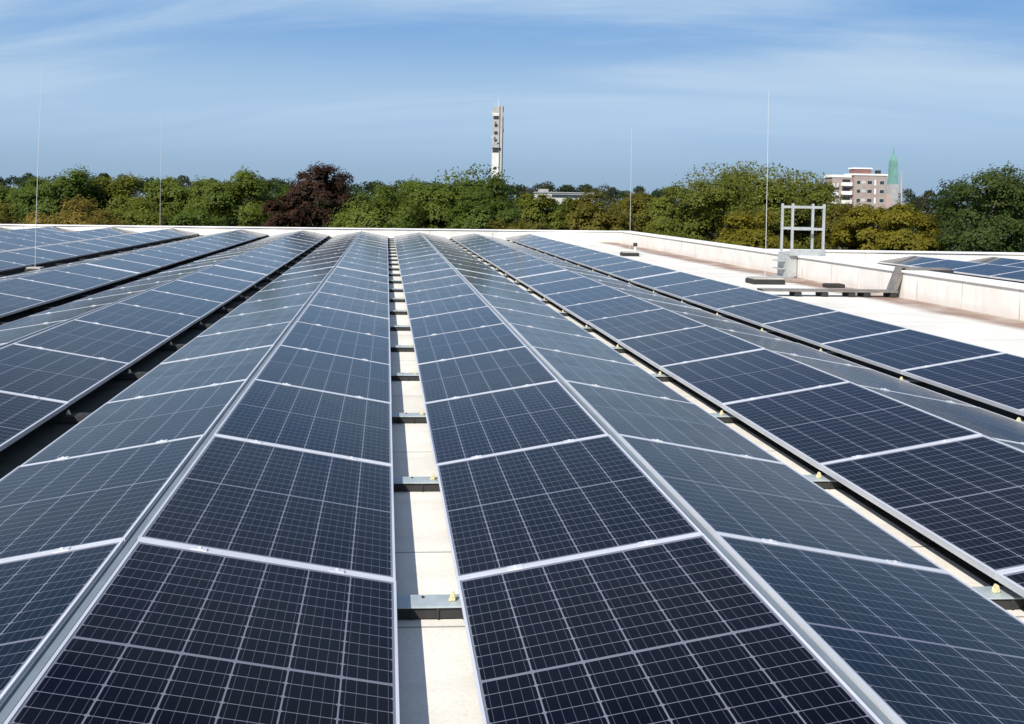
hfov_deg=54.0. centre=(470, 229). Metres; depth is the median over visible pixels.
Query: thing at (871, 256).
parapet wall
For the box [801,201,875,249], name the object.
leafy tree
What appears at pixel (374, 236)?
solar panel
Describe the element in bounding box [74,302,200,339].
solar panel
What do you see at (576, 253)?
solar panel
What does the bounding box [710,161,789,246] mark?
willow tree
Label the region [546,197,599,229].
leafy tree
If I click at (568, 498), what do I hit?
solar panel
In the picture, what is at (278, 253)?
solar panel
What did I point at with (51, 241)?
solar panel
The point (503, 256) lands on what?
solar panel
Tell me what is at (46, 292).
solar panel
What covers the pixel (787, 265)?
access guard
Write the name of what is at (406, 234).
solar panel
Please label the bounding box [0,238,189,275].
protection mat
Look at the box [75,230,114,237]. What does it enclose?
solar panel
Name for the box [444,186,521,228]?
leafy tree
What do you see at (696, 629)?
solar panel
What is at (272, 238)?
solar panel
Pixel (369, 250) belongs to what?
solar panel
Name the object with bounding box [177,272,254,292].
solar panel
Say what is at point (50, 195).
leafy tree
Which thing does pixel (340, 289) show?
solar panel
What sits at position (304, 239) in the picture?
solar panel
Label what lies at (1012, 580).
solar panel
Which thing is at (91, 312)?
ridge rail
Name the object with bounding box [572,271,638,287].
solar panel
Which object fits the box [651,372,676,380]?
support rail
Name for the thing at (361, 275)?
solar panel
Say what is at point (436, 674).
flat roof
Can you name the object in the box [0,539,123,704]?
solar panel
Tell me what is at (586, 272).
solar panel
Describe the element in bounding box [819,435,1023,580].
solar panel
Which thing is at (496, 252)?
solar panel
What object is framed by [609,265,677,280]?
solar panel
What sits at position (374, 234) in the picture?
solar panel
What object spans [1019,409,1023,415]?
solar panel
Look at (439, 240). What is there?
solar panel
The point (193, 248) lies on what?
solar panel
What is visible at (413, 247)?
solar panel
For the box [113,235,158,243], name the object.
solar panel
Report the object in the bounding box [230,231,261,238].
solar panel
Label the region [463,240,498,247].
solar panel
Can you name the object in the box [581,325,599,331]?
support rail
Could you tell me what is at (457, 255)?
solar panel
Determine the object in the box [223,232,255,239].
solar panel
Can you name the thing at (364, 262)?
solar panel
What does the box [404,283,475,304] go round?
solar panel
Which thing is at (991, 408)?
protection mat
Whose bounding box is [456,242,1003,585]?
protection mat
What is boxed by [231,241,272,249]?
solar panel
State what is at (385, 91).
sky
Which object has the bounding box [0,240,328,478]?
protection mat
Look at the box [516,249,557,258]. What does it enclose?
solar panel
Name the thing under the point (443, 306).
solar panel
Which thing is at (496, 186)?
leafy tree
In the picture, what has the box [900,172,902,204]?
chimney mast
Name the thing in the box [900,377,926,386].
support rail
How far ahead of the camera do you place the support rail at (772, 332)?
12.62 m
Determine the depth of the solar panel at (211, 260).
21.77 m
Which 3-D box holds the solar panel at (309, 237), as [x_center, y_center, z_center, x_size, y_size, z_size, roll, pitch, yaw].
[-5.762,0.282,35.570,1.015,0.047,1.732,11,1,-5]
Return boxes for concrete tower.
[492,105,503,178]
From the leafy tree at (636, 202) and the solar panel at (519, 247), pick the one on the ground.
the leafy tree at (636, 202)
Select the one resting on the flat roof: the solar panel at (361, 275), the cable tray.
the cable tray
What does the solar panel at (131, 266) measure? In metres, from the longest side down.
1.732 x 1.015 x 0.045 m
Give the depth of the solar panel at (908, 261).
26.70 m
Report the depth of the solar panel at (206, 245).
28.49 m
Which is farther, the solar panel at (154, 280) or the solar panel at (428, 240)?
the solar panel at (428, 240)
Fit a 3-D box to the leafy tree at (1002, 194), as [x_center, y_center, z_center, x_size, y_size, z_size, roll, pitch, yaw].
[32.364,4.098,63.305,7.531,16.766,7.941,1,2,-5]
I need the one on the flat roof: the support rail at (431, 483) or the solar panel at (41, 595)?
the support rail at (431, 483)
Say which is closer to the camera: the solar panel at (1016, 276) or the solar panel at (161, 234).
the solar panel at (1016, 276)
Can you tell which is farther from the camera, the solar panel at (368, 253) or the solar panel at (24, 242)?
the solar panel at (24, 242)
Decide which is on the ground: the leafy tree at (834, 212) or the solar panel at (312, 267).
the leafy tree at (834, 212)
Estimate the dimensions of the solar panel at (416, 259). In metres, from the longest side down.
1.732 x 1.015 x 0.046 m
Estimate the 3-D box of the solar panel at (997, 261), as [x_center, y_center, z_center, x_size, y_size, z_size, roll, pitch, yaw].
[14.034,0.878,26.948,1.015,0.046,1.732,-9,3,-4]
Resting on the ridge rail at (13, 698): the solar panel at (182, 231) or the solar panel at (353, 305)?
the solar panel at (353, 305)
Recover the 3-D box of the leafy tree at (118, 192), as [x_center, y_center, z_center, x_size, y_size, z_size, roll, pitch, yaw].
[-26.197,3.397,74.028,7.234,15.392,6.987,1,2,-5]
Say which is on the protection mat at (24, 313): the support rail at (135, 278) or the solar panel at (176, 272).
the support rail at (135, 278)
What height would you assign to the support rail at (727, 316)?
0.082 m
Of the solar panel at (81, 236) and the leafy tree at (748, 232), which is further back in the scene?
the leafy tree at (748, 232)
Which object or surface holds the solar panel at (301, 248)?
on the support rail
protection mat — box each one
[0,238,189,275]
[0,239,260,321]
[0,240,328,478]
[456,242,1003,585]
[516,243,1023,419]
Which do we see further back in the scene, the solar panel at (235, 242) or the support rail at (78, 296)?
the solar panel at (235, 242)
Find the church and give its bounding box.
[886,147,898,208]
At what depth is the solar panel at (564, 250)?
29.12 m
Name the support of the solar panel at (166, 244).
on the ridge rail at (157, 247)
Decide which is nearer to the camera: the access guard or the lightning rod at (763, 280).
the lightning rod at (763, 280)
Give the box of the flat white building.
[533,189,593,208]
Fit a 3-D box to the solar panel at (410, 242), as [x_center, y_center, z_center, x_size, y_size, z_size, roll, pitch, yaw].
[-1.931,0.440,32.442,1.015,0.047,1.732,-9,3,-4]
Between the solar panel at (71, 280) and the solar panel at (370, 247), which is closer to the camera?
the solar panel at (71, 280)
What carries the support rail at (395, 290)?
on the flat roof
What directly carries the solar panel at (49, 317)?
on the support rail
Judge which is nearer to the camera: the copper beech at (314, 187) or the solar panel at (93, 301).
the solar panel at (93, 301)
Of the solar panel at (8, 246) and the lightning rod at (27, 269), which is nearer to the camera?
the lightning rod at (27, 269)
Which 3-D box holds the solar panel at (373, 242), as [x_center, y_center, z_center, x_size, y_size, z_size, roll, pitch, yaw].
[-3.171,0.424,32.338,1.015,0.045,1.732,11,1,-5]
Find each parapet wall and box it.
[0,224,618,242]
[618,231,1023,320]
[770,249,1023,266]
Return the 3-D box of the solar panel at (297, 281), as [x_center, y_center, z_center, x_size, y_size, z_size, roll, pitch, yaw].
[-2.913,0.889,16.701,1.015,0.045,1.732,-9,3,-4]
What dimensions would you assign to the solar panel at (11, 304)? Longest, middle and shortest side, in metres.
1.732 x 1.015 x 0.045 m
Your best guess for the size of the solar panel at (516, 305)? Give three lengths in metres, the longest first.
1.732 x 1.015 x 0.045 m
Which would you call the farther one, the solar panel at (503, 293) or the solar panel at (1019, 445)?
the solar panel at (503, 293)
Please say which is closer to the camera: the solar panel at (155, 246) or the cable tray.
the cable tray
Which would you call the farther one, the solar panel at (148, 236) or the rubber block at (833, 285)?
the solar panel at (148, 236)
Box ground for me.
[17,200,1020,251]
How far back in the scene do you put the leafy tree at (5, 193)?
73.78 m
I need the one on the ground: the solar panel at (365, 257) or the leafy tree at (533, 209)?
the leafy tree at (533, 209)
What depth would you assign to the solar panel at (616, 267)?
22.22 m
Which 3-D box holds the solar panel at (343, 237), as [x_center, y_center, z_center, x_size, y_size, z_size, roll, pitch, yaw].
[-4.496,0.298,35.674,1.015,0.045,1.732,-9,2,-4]
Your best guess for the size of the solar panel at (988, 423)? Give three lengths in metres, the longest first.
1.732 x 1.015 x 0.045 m
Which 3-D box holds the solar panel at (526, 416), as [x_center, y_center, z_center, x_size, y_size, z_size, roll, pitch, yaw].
[0.227,1.246,6.613,1.015,0.045,1.732,-9,3,-4]
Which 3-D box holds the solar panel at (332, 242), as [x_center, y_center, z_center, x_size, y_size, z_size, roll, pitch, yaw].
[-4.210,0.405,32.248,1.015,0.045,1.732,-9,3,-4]
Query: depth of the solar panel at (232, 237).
33.64 m
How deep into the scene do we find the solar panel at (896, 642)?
3.35 m
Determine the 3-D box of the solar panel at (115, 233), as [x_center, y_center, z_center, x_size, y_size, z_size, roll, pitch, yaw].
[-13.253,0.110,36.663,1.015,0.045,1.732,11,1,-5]
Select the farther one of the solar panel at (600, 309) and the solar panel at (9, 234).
the solar panel at (9, 234)
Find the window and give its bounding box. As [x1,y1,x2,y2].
[552,194,584,197]
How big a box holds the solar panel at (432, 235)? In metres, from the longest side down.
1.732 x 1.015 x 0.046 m
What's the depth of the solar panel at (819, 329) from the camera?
11.75 m
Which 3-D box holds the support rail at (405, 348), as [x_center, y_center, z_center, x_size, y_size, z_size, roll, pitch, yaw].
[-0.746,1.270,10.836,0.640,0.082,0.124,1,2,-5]
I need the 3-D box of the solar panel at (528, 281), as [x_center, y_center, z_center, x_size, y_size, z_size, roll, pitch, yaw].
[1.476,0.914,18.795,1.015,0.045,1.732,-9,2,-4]
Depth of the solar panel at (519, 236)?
39.37 m
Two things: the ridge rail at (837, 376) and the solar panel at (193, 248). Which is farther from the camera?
the solar panel at (193, 248)
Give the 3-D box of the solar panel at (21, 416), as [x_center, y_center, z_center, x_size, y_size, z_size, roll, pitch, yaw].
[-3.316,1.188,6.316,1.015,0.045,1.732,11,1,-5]
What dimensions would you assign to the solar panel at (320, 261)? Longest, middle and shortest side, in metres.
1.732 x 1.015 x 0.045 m
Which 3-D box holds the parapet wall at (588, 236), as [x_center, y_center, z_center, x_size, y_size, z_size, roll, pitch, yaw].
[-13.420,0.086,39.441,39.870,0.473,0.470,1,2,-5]
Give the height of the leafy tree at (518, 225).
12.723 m
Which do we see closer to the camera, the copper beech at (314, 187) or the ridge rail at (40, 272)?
the ridge rail at (40, 272)
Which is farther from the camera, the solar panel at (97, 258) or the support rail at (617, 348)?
the solar panel at (97, 258)
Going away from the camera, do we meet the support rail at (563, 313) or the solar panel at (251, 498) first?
the solar panel at (251, 498)
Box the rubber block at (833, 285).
[822,283,844,287]
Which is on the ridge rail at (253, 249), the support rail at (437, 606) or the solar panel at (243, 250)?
the solar panel at (243, 250)
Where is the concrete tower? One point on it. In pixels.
(497, 135)
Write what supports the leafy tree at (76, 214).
on the ground
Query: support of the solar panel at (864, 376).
on the support rail at (918, 383)
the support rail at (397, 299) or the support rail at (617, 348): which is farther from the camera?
the support rail at (397, 299)
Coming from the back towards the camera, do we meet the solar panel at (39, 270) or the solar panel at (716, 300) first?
the solar panel at (39, 270)
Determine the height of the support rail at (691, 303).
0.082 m
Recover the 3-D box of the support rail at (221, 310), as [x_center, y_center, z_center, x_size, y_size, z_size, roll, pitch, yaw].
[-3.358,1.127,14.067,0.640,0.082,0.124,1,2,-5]
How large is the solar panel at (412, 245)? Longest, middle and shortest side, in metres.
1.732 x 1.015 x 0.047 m
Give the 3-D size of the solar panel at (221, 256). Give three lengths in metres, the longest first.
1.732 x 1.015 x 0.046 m
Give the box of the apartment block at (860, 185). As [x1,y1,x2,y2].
[824,167,887,209]
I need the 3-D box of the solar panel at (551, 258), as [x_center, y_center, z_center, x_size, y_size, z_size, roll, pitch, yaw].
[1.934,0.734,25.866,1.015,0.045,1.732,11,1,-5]
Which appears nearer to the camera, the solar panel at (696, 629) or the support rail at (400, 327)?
the solar panel at (696, 629)
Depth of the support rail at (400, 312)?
14.21 m
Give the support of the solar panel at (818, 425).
on the support rail at (824, 481)
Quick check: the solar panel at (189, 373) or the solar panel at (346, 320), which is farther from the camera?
the solar panel at (346, 320)
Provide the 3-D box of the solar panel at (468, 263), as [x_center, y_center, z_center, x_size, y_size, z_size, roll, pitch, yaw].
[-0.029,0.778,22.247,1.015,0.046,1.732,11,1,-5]
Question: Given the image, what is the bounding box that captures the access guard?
[770,203,825,276]
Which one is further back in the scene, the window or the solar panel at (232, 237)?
the window
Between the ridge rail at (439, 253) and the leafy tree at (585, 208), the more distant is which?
the leafy tree at (585, 208)
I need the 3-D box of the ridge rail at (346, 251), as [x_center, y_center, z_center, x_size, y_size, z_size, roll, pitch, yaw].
[-3.473,0.406,29.707,0.032,0.015,20.632,1,2,-5]
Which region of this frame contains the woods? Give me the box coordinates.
[0,173,1013,250]
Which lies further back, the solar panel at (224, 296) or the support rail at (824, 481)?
the solar panel at (224, 296)
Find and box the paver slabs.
[780,277,804,282]
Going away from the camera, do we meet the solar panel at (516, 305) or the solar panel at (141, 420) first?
the solar panel at (141, 420)
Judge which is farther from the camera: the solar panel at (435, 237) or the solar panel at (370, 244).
the solar panel at (435, 237)
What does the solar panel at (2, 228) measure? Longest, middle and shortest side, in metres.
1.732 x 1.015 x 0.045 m
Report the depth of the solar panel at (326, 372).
8.10 m
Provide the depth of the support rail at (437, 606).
3.94 m
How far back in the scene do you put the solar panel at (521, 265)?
22.32 m
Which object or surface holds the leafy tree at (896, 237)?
on the ground
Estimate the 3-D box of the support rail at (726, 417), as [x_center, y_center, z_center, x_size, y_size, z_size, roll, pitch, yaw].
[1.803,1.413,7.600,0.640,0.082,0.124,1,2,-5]
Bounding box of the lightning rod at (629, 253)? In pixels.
[620,139,638,255]
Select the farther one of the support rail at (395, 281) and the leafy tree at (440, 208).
the leafy tree at (440, 208)
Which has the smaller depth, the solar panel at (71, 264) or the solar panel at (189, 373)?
the solar panel at (189, 373)
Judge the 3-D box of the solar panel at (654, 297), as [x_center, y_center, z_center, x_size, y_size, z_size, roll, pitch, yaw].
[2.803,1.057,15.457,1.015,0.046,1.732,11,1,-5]
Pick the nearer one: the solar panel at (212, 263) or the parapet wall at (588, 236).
the solar panel at (212, 263)
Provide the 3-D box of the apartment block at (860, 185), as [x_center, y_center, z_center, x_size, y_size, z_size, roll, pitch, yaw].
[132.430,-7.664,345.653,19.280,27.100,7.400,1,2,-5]
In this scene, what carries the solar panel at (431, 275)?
on the support rail at (395, 290)
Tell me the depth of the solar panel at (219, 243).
30.19 m
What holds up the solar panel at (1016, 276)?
on the flat roof
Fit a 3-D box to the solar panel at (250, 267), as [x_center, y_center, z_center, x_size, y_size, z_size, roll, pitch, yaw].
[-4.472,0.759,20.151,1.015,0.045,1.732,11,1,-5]
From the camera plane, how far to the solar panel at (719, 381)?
8.38 m
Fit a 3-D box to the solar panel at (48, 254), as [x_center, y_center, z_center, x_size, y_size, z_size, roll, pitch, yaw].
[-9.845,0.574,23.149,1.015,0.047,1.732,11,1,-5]
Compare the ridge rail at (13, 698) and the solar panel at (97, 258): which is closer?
the ridge rail at (13, 698)
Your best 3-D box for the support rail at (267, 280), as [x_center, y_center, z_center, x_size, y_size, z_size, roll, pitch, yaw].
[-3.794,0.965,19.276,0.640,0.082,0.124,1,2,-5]
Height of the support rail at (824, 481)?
0.082 m
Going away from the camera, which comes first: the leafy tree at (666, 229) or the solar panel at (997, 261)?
the solar panel at (997, 261)
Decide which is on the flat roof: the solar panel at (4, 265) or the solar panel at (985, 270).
the solar panel at (985, 270)
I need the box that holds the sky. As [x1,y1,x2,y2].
[0,0,1023,212]
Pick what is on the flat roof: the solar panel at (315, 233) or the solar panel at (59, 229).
the solar panel at (59, 229)
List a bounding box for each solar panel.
[0,227,13,230]
[0,231,28,237]
[0,238,50,247]
[0,241,29,251]
[0,252,53,266]
[0,260,25,271]
[0,264,77,277]
[0,270,49,279]
[0,278,83,303]
[0,293,45,317]
[0,303,111,329]
[0,319,68,343]
[0,343,128,405]
[0,391,67,450]
[0,435,204,560]
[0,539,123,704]
[3,539,399,723]
[4,229,45,235]
[7,248,76,261]
[14,320,170,366]
[18,236,69,244]
[19,270,113,291]
[21,379,246,465]
[23,228,63,233]
[29,258,105,271]
[31,290,145,315]
[34,244,97,256]
[36,234,86,242]
[39,226,74,232]
[55,232,101,239]
[56,264,137,282]
[59,242,115,252]
[63,253,128,264]
[73,280,171,301]
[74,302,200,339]
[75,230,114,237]
[78,239,131,249]
[87,249,147,259]
[87,258,159,274]
[89,229,127,235]
[99,237,145,245]
[101,227,138,233]
[107,345,273,402]
[110,272,192,289]
[112,246,161,254]
[112,253,177,267]
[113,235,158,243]
[118,290,222,319]
[127,243,175,251]
[128,233,169,240]
[134,249,191,262]
[137,265,210,280]
[138,435,395,579]
[141,240,188,248]
[142,231,179,238]
[151,246,204,257]
[151,280,240,304]
[154,230,189,236]
[160,321,291,363]
[161,259,226,272]
[163,228,197,234]
[167,243,215,253]
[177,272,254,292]
[179,255,236,266]
[182,240,225,250]
[192,238,234,247]
[194,251,247,261]
[197,304,304,336]
[198,265,266,283]
[205,236,242,244]
[209,247,257,256]
[214,234,249,241]
[214,379,392,465]
[216,259,277,275]
[222,244,265,252]
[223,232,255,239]
[224,292,314,316]
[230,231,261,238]
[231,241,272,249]
[231,255,285,269]
[237,229,267,236]
[240,239,278,246]
[242,251,292,264]
[244,282,321,302]
[249,237,283,243]
[252,247,298,258]
[255,235,288,241]
[255,345,390,402]
[259,273,328,291]
[262,244,303,254]
[269,242,308,251]
[271,267,333,282]
[275,239,312,248]
[280,321,390,364]
[282,261,337,274]
[283,237,316,245]
[288,235,319,242]
[291,256,341,267]
[293,233,323,241]
[297,232,325,238]
[297,304,389,337]
[298,252,344,262]
[301,230,328,237]
[304,249,346,258]
[309,292,388,318]
[310,245,349,254]
[315,243,351,250]
[318,282,388,303]
[319,240,353,247]
[323,238,355,244]
[326,236,356,242]
[326,273,388,292]
[329,234,358,240]
[331,233,359,238]
[332,267,388,283]
[334,231,360,236]
[337,261,387,275]
[341,256,387,268]
[345,252,387,263]
[347,249,387,258]
[350,245,387,255]
[353,243,387,251]
[354,240,387,248]
[356,238,387,245]
[358,236,387,243]
[359,234,387,240]
[361,231,387,237]
[361,233,387,238]
[394,232,419,237]
[394,234,420,239]
[394,235,422,241]
[395,237,424,243]
[395,239,426,245]
[395,241,428,248]
[396,244,431,251]
[397,247,434,255]
[397,250,437,259]
[398,253,441,263]
[399,257,445,269]
[400,262,451,275]
[401,268,458,285]
[402,275,465,292]
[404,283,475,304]
[406,293,487,318]
[409,306,503,337]
[412,323,525,363]
[417,346,557,402]
[420,232,445,237]
[422,234,448,239]
[423,235,451,241]
[424,381,607,468]
[425,237,454,243]
[427,239,458,246]
[429,241,463,249]
[431,244,467,252]
[434,247,473,256]
[436,434,701,579]
[437,250,479,260]
[441,253,485,264]
[445,258,494,270]
[449,262,503,276]
[450,233,477,238]
[453,235,481,240]
[455,268,515,284]
[456,236,485,242]
[457,533,883,723]
[459,238,490,245]
[462,275,529,293]
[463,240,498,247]
[467,243,502,250]
[470,283,547,305]
[472,245,510,254]
[477,248,517,257]
[480,293,568,319]
[483,251,528,261]
[489,255,538,266]
[491,239,523,246]
[492,306,597,338]
[496,241,528,248]
[497,259,550,272]
[504,244,537,251]
[505,234,535,239]
[505,264,565,278]
[509,246,545,254]
[509,323,637,365]
[510,236,540,241]
[516,237,547,243]
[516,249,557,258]
[517,270,584,286]
[522,239,555,246]
[524,252,568,262]
[529,241,566,248]
[529,277,603,296]
[532,346,692,402]
[534,256,582,267]
[537,243,576,252]
[544,260,596,272]
[544,285,629,308]
[545,246,587,255]
[555,249,601,258]
[557,265,616,279]
[563,295,661,323]
[565,380,783,462]
[566,252,615,263]
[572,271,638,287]
[578,256,633,268]
[587,308,704,342]
[590,278,664,296]
[592,260,652,273]
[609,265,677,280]
[613,287,701,309]
[617,434,947,571]
[618,325,764,369]
[630,272,707,289]
[638,297,740,323]
[654,279,740,298]
[661,349,849,407]
[671,310,791,341]
[682,287,784,310]
[714,327,869,368]
[714,533,1023,723]
[717,297,836,326]
[722,382,981,469]
[762,311,908,346]
[774,351,975,406]
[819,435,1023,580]
[821,329,1004,373]
[860,385,1023,442]
[877,256,945,266]
[902,353,1023,414]
[910,259,984,268]
[952,264,1023,276]
[969,257,1023,264]
[990,270,1023,281]
[994,438,1023,449]
[997,568,1023,597]
[1004,262,1023,267]
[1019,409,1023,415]
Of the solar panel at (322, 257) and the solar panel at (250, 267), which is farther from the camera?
the solar panel at (322, 257)
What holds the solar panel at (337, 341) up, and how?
on the support rail at (405, 376)
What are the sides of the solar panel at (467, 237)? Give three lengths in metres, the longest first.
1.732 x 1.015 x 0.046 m
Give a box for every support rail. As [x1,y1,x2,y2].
[34,307,54,310]
[45,410,91,422]
[73,295,90,298]
[104,285,120,288]
[110,369,147,379]
[131,277,145,279]
[156,342,185,349]
[187,322,212,328]
[212,307,233,312]
[232,295,250,300]
[247,285,263,289]
[260,277,274,281]
[270,271,284,274]
[388,273,400,275]
[389,279,401,282]
[389,287,403,291]
[389,297,404,301]
[389,308,407,314]
[390,323,410,330]
[390,343,414,351]
[391,370,419,380]
[392,410,426,422]
[393,474,439,490]
[397,591,463,618]
[540,298,553,303]
[558,310,572,315]
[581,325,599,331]
[611,344,631,352]
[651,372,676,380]
[681,301,695,305]
[710,410,743,422]
[716,313,732,318]
[761,328,779,335]
[803,472,847,488]
[819,349,841,356]
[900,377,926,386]
[929,269,953,273]
[972,584,1023,608]
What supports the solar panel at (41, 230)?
on the flat roof
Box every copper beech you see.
[260,194,313,226]
[279,161,358,227]
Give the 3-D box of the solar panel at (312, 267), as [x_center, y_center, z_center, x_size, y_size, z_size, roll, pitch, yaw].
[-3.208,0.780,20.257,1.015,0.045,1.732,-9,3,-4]
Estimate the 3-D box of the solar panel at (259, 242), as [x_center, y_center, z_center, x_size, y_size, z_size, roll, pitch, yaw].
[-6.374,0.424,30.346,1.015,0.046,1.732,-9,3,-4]
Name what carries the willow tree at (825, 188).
on the ground
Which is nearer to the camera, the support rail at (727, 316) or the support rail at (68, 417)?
the support rail at (68, 417)
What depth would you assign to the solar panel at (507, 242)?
34.46 m
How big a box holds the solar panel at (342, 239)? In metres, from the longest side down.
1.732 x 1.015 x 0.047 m
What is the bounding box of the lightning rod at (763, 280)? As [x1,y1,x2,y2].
[745,96,784,284]
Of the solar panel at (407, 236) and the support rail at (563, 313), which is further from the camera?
the solar panel at (407, 236)
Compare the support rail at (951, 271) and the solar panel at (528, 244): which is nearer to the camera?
the support rail at (951, 271)
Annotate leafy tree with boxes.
[0,182,50,223]
[0,201,57,224]
[8,163,111,219]
[23,194,116,224]
[72,216,132,224]
[85,173,153,216]
[102,195,191,225]
[140,176,220,225]
[164,205,235,226]
[172,185,246,225]
[178,164,285,226]
[242,177,308,226]
[324,182,426,228]
[368,180,429,228]
[379,175,482,228]
[413,166,499,228]
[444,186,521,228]
[452,163,518,228]
[489,218,551,229]
[506,191,568,229]
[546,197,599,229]
[560,188,640,231]
[606,189,670,232]
[631,182,730,239]
[642,217,714,241]
[709,205,798,248]
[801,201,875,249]
[808,194,846,249]
[825,201,914,249]
[870,199,947,250]
[923,160,1023,252]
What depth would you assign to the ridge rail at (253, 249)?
24.87 m
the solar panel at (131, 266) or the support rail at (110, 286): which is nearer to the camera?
the support rail at (110, 286)
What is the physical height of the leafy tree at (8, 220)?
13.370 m
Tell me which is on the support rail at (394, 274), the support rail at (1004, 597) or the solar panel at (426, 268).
the solar panel at (426, 268)
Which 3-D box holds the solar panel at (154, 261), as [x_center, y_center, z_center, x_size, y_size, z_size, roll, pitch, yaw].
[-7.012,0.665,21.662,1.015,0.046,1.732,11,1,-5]
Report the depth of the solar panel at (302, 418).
6.33 m
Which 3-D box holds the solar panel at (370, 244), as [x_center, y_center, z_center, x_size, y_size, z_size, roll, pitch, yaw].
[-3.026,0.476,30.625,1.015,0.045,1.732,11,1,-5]
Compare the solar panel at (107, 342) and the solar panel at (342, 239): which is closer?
the solar panel at (107, 342)
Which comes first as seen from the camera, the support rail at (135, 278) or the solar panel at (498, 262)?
the support rail at (135, 278)
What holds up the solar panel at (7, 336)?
on the support rail
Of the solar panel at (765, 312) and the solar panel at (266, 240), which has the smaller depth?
the solar panel at (765, 312)
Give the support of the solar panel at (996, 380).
on the support rail
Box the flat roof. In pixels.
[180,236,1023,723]
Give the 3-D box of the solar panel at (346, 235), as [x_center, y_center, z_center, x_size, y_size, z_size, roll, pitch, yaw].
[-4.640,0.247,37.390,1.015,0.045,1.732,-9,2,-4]
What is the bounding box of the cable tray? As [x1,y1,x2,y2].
[757,266,950,297]
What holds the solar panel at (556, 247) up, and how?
on the support rail
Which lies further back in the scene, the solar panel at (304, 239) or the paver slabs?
the solar panel at (304, 239)
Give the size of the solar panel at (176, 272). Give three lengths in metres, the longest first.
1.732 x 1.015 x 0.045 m
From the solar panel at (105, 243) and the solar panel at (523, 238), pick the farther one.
the solar panel at (523, 238)
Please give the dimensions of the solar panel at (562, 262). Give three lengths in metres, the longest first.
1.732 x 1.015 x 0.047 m
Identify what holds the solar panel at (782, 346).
on the support rail at (833, 353)
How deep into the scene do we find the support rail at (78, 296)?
15.51 m
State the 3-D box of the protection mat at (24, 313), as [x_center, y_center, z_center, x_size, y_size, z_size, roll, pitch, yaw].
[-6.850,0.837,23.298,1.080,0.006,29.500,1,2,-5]
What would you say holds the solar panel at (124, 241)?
on the support rail
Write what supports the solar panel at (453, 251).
on the support rail
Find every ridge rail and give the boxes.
[0,264,79,281]
[0,265,211,347]
[0,267,335,723]
[87,230,236,262]
[214,230,302,264]
[335,232,360,266]
[419,232,453,268]
[454,269,893,723]
[571,271,1023,450]
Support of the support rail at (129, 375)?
on the protection mat at (23, 449)
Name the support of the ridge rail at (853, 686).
attached to the solar panel at (530, 336)
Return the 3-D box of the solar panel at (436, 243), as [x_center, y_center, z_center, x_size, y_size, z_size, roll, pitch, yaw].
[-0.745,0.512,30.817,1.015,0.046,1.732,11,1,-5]
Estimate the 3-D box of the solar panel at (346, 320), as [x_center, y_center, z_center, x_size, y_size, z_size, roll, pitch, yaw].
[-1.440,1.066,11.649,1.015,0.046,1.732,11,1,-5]
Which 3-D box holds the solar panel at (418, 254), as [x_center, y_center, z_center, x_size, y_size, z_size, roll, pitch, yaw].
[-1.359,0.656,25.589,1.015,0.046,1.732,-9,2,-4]
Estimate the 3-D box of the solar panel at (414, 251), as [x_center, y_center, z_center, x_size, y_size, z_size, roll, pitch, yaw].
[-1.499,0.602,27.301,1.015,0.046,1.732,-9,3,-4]
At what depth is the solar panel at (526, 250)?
29.38 m
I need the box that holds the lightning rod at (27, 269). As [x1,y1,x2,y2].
[25,62,43,271]
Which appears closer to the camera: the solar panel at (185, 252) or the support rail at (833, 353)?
the support rail at (833, 353)
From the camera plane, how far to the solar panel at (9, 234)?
33.22 m
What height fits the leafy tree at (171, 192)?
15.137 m
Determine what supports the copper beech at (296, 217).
on the ground
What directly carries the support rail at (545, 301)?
on the flat roof
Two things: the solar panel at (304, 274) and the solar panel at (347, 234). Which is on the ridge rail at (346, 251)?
the solar panel at (347, 234)
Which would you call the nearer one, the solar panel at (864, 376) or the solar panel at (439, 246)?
the solar panel at (864, 376)
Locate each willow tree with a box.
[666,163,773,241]
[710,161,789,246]
[729,163,827,248]
[767,170,846,249]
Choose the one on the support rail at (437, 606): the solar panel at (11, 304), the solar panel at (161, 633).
the solar panel at (161, 633)
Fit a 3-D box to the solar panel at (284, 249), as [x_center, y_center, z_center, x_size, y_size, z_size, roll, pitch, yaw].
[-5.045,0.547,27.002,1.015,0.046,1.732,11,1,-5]
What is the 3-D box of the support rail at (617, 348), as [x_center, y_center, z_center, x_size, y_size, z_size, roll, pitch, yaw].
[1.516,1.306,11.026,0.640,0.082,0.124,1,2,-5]
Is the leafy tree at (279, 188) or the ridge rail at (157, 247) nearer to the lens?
the ridge rail at (157, 247)
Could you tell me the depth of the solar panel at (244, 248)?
26.98 m
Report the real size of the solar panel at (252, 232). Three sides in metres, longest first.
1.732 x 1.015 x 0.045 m
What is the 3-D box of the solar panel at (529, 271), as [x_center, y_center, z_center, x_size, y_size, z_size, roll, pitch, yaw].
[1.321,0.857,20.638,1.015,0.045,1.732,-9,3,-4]
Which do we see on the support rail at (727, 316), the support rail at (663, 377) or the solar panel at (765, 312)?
the solar panel at (765, 312)
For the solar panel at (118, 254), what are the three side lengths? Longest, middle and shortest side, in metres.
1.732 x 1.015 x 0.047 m
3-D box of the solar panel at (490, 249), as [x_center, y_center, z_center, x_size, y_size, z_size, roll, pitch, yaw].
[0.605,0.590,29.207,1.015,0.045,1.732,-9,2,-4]
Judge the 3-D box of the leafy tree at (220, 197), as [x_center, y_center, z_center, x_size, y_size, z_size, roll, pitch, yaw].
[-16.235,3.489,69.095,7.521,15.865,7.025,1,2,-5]
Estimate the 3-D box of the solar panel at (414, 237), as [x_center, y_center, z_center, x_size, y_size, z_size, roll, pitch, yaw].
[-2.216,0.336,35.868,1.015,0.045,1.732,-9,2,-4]

